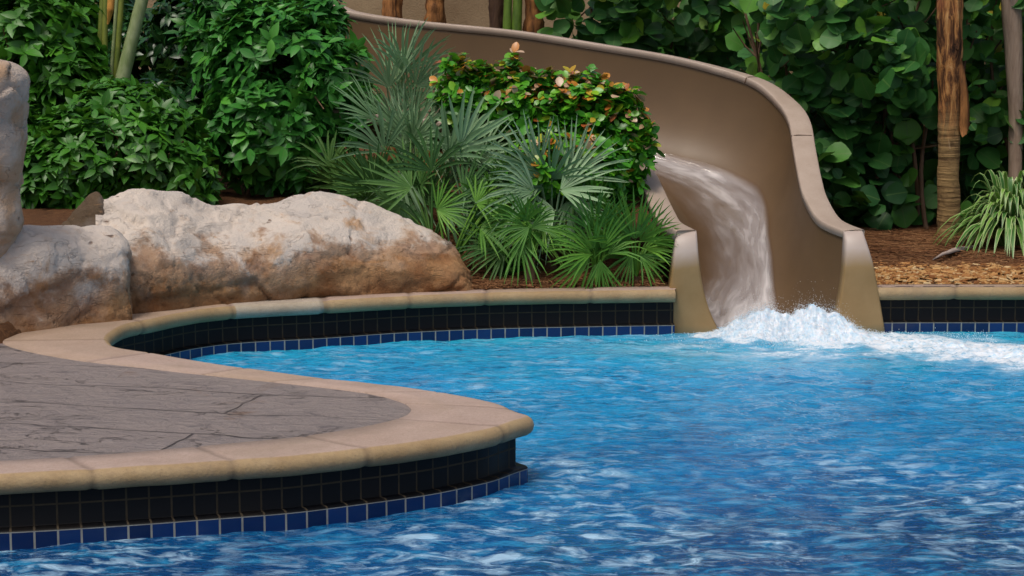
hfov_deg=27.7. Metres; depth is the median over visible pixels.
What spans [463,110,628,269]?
fan palm
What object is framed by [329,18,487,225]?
fan palm
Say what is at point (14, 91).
column rock
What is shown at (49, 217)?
mulch bed
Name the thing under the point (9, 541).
pool waterline wall
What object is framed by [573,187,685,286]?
fan palm
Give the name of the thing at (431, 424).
pool coping
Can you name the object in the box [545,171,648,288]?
fan palm
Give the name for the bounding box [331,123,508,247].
fan palm
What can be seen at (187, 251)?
boulder
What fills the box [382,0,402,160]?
palm tree
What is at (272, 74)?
citrus shrub
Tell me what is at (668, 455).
pool water
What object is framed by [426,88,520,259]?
fan palm
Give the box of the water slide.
[287,2,884,333]
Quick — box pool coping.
[0,284,1023,494]
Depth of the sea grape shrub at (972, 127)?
16.21 m
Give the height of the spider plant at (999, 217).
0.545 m
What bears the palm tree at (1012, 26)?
on the mulch bed
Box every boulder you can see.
[0,225,132,332]
[61,192,104,226]
[95,188,472,313]
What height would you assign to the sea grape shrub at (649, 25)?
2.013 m
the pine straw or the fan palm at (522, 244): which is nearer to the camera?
the fan palm at (522, 244)
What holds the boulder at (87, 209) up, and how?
on the mulch bed
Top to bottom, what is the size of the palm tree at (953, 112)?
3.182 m
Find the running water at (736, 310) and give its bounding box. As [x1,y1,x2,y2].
[654,160,768,328]
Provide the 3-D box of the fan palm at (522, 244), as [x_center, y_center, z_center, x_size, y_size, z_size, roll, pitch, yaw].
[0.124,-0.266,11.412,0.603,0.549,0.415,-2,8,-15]
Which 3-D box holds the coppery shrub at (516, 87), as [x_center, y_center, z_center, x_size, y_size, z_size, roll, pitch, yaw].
[0.191,-0.742,11.956,1.372,1.334,0.884,0,7,0]
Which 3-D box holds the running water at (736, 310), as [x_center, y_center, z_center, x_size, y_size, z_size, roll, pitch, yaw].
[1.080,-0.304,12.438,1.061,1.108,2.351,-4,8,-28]
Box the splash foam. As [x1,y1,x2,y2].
[626,281,1023,358]
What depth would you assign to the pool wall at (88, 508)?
7.50 m
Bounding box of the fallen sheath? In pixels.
[933,245,976,259]
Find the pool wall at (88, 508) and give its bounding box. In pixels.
[0,299,1023,532]
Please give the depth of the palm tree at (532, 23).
15.31 m
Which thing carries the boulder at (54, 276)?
on the mulch bed
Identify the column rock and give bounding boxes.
[0,59,29,257]
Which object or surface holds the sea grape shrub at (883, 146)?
on the mulch bed
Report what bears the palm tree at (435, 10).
on the mulch bed
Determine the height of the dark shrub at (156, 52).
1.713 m
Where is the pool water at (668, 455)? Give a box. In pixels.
[0,327,1023,575]
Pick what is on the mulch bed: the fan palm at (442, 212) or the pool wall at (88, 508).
the fan palm at (442, 212)
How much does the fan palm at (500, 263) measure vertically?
0.633 m
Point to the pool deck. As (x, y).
(52, 407)
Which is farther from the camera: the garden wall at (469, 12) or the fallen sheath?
the garden wall at (469, 12)
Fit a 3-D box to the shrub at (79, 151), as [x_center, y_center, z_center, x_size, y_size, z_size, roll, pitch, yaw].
[-2.463,-0.775,12.342,1.516,0.977,0.984,-1,8,-7]
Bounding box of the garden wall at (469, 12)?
[95,0,984,73]
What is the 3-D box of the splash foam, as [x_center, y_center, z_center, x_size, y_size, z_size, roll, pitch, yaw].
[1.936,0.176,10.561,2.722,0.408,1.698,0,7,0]
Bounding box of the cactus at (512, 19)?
[503,0,521,30]
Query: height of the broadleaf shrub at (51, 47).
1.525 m
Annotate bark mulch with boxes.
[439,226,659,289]
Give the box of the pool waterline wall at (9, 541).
[0,322,1023,550]
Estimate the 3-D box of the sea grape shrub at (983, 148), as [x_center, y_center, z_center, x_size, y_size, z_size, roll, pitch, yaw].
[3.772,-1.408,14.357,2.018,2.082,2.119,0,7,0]
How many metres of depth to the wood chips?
11.70 m
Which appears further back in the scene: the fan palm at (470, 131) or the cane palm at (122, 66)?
the cane palm at (122, 66)
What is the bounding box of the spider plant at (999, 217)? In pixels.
[935,170,1023,260]
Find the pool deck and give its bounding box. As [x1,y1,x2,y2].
[0,344,410,460]
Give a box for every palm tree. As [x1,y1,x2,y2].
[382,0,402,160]
[424,0,446,166]
[488,0,503,28]
[522,0,544,32]
[936,0,969,234]
[1001,0,1022,187]
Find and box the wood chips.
[873,262,1023,284]
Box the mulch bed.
[0,144,1023,343]
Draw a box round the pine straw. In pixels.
[843,208,1023,269]
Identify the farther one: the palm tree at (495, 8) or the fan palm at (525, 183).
the palm tree at (495, 8)
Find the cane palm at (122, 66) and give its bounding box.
[96,0,147,79]
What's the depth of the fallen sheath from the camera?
12.42 m
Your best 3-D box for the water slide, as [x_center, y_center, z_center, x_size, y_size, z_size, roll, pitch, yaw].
[0.127,-0.766,12.575,4.475,2.069,2.123,2,8,17]
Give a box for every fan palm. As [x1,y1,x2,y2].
[286,130,457,210]
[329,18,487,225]
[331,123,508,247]
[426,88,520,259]
[432,146,550,271]
[447,201,593,279]
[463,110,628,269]
[480,192,582,287]
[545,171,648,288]
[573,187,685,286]
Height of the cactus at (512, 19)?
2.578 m
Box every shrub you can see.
[0,0,114,124]
[20,74,224,208]
[95,0,212,165]
[163,0,385,196]
[427,42,664,263]
[534,0,775,193]
[658,0,1023,177]
[725,0,986,231]
[926,0,1023,220]
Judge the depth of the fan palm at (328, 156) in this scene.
12.42 m

